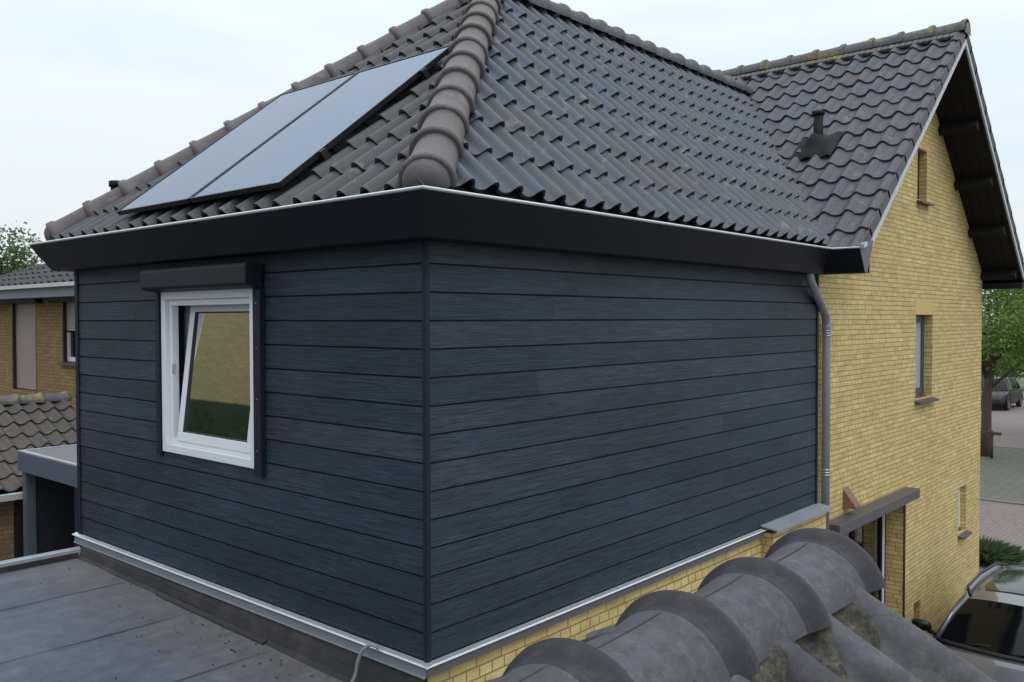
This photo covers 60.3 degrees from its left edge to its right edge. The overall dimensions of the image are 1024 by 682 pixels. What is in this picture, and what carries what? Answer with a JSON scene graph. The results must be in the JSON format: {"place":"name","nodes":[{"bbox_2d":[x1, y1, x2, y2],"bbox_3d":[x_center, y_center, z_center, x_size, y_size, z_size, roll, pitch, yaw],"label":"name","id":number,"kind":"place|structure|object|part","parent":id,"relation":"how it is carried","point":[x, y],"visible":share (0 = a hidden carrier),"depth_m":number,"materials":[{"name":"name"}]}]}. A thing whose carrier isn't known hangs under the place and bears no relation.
{"place":"outdoors","nodes":[
{"label":"outdoors","id":0,"kind":"place"},
{"bbox_2d":[0,264,75,411],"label":"neighbour house","id":1,"kind":"structure","parent":0,"point":[37,328],"depth_m":16.46,"materials":[{"name":"beige brick"}]},
{"bbox_2d":[58,331,75,366],"bbox_3d":[-7.744,0.132,15.622,1.000,0.620,0.190,1,2,41],"label":"window","id":2,"kind":"structure","parent":1,"relation":"in","point":[70,335],"depth_m":15.87,"materials":[{"name":"white plastic"}]},
{"bbox_2d":[0,391,76,560],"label":"tiled shed","id":3,"kind":"structure","parent":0,"point":[39,420],"depth_m":12.53,"materials":[{"name":"tile"}]},
{"bbox_2d":[0,0,1023,316],"label":"sky","id":4,"kind":"structure","parent":0,"point":[93,93],"materials":[{"name":"white"}]},
{"bbox_2d":[485,528,995,681],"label":"roof tiles","id":5,"kind":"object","parent":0,"point":[803,605],"depth_m":1.64,"materials":[{"name":"tile"}]},
{"bbox_2d":[979,500,1023,549],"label":"pavement","id":6,"kind":"structure","parent":0,"point":[1004,522],"depth_m":20.89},
{"bbox_2d":[979,561,1023,567],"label":"garden bed","id":7,"kind":"object","parent":6,"relation":"on","point":[987,565],"depth_m":17.30,"materials":[{"name":"soil"}]},
{"bbox_2d":[979,535,1023,563],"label":"bush","id":8,"kind":"object","parent":7,"relation":"on","point":[992,551],"visible":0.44,"depth_m":17.24,"materials":[{"name":"green plant"}]},
{"bbox_2d":[980,446,1023,502],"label":"parking strip","id":9,"kind":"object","parent":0,"point":[1002,474],"depth_m":27.14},
{"bbox_2d":[980,430,1001,457],"bbox_3d":[16.325,3.561,30.583,1.170,0.950,0.130,1,2,41],"label":"tree stake","id":10,"kind":"object","parent":9,"relation":"on","point":[991,433],"visible":0.53,"depth_m":30.37,"materials":[{"name":"brown wood"}]},
{"bbox_2d":[980,259,1023,456],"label":"street tree","id":11,"kind":"object","parent":9,"relation":"on","point":[991,331],"visible":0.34,"depth_m":30.15,"materials":[{"name":"green plant"}]},
{"bbox_2d":[980,394,1023,447],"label":"road","id":12,"kind":"structure","parent":0,"point":[1008,424],"depth_m":39.70,"materials":[{"name":"grey asphalt"}]},
{"bbox_2d":[981,377,1022,409],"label":"parked car","id":13,"kind":"object","parent":12,"relation":"on","point":[1008,398],"visible":0.42,"depth_m":46.57,"materials":[{"name":"black paint"}]},
{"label":"side window","id":14,"kind":"part","parent":13,"relation":"part of","materials":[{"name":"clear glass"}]},
{"bbox_2d":[984,295,1023,368],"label":"street tree","id":15,"kind":"object","parent":12,"relation":"on","point":[1014,361],"visible":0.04,"depth_m":34.66,"materials":[{"name":"green plant"}]},
{"bbox_2d":[981,330,1023,393],"bbox_3d":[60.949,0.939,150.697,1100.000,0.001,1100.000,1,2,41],"label":"ground","id":16,"kind":"structure","parent":0,"point":[1021,382],"depth_m":68.37,"materials":[{"name":"grey"}]},
{"bbox_2d":[0,221,44,274],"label":"broadleaf tree","id":17,"kind":"object","parent":16,"relation":"on","point":[21,253],"visible":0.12,"depth_m":30.52,"materials":[{"name":"green plant"}]},
{"bbox_2d":[17,444,81,556],"bbox_3d":[-3.662,2.959,11.400,3.430,3.205,3.800,1,2,41],"label":"carport","id":18,"kind":"object","parent":16,"relation":"on","point":[50,505],"visible":0.2,"depth_m":11.09,"materials":[{"name":"paint"}]},
{"bbox_2d":[74,487,81,547],"bbox_3d":[-4.342,3.144,9.773,2.200,2.920,0.050,1,2,41],"label":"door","id":19,"kind":"structure","parent":18,"relation":"in","point":[75,488],"depth_m":10.42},
{"bbox_2d":[0,546,424,681],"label":"flat roof annex","id":20,"kind":"object","parent":16,"relation":"on","point":[40,641],"visible":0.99,"depth_m":5.95,"materials":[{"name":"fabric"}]},
{"bbox_2d":[40,568,328,679],"bbox_3d":[-2.708,2.005,5.557,4.076,0.078,1.822,1,2,41],"label":"roof grit","id":21,"kind":"object","parent":20,"relation":"on","point":[201,638],"visible":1,"depth_m":5.72,"materials":[{"name":"grey gravel"}]},
{"bbox_2d":[350,643,379,681],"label":"cable","id":22,"kind":"object","parent":20,"relation":"on","point":[366,646],"visible":1,"depth_m":5.17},
{"bbox_2d":[28,0,1023,681],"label":"house","id":23,"kind":"structure","parent":16,"relation":"on","point":[500,338],"depth_m":6.69,"materials":[{"name":"black wood"}]},
{"bbox_2d":[161,288,253,468],"bbox_3d":[-2.167,0.246,6.522,1.300,1.240,0.223,1,2,41],"label":"window","id":24,"kind":"structure","parent":23,"relation":"in","point":[215,419],"depth_m":6.56,"materials":[{"name":"white plastic"}]},
{"bbox_2d":[116,72,357,214],"bbox_3d":[-2.228,-1.632,7.234,1.147,1.247,1.565,1,2,41],"label":"solar panel","id":25,"kind":"object","parent":23,"relation":"attached to","point":[182,184],"visible":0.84,"depth_m":7.12,"materials":[{"name":"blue glass"}]},
{"bbox_2d":[189,45,449,202],"bbox_3d":[-1.353,-1.615,6.466,1.142,1.247,1.565,1,2,41],"label":"solar panel","id":26,"kind":"object","parent":23,"relation":"attached to","point":[289,152],"visible":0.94,"depth_m":6.33,"materials":[{"name":"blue glass"}]},
{"bbox_2d":[849,514,885,603],"bbox_3d":[4.159,3.264,10.734,0.090,2.497,2.104,1,2,41],"label":"garden door","id":27,"kind":"structure","parent":23,"relation":"in","point":[881,554],"depth_m":11.44,"materials":[{"name":"white plastic"}]},
{"bbox_2d":[916,152,933,205],"bbox_3d":[5.431,-2.173,11.740,0.220,0.730,0.500,1,2,41],"label":"window","id":28,"kind":"structure","parent":23,"relation":"in","point":[918,201],"depth_m":11.86,"materials":[{"name":"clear glass"}]},
{"bbox_2d":[915,315,938,404],"bbox_3d":[5.538,0.238,11.924,0.230,1.180,0.820,1,2,41],"label":"window","id":29,"kind":"structure","parent":23,"relation":"in","point":[919,381],"depth_m":12.11,"materials":[{"name":"white plastic"}]},
{"bbox_2d":[958,488,971,539],"bbox_3d":[6.840,2.588,13.446,0.210,0.760,0.510,1,2,41],"label":"window","id":30,"kind":"structure","parent":23,"relation":"in","point":[966,533],"depth_m":13.52,"materials":[{"name":"white plastic"}]},
{"bbox_2d":[980,498,1023,505],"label":"kerb","id":31,"kind":"structure","parent":16,"relation":"on","point":[1000,501],"depth_m":23.12,"materials":[{"name":"concrete"}]},
{"bbox_2d":[981,347,1023,378],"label":"greenery","id":32,"kind":"object","parent":16,"relation":"on","point":[1016,374],"visible":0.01,"depth_m":60.23,"materials":[{"name":"green plant"}]},
{"label":"driveway","id":33,"kind":"structure","parent":0,"visible":0},
{"bbox_2d":[911,562,1023,681],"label":"parked car","id":34,"kind":"object","parent":33,"relation":"on","point":[981,627],"visible":0.82,"depth_m":10.40,"materials":[{"name":"silver metal"}]},
{"bbox_3d":[6.059,3.316,11.596,0.310,0.440,2.850,1,2,41],"label":"side window","id":35,"kind":"part","parent":34,"relation":"part of","materials":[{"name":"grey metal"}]}
]}

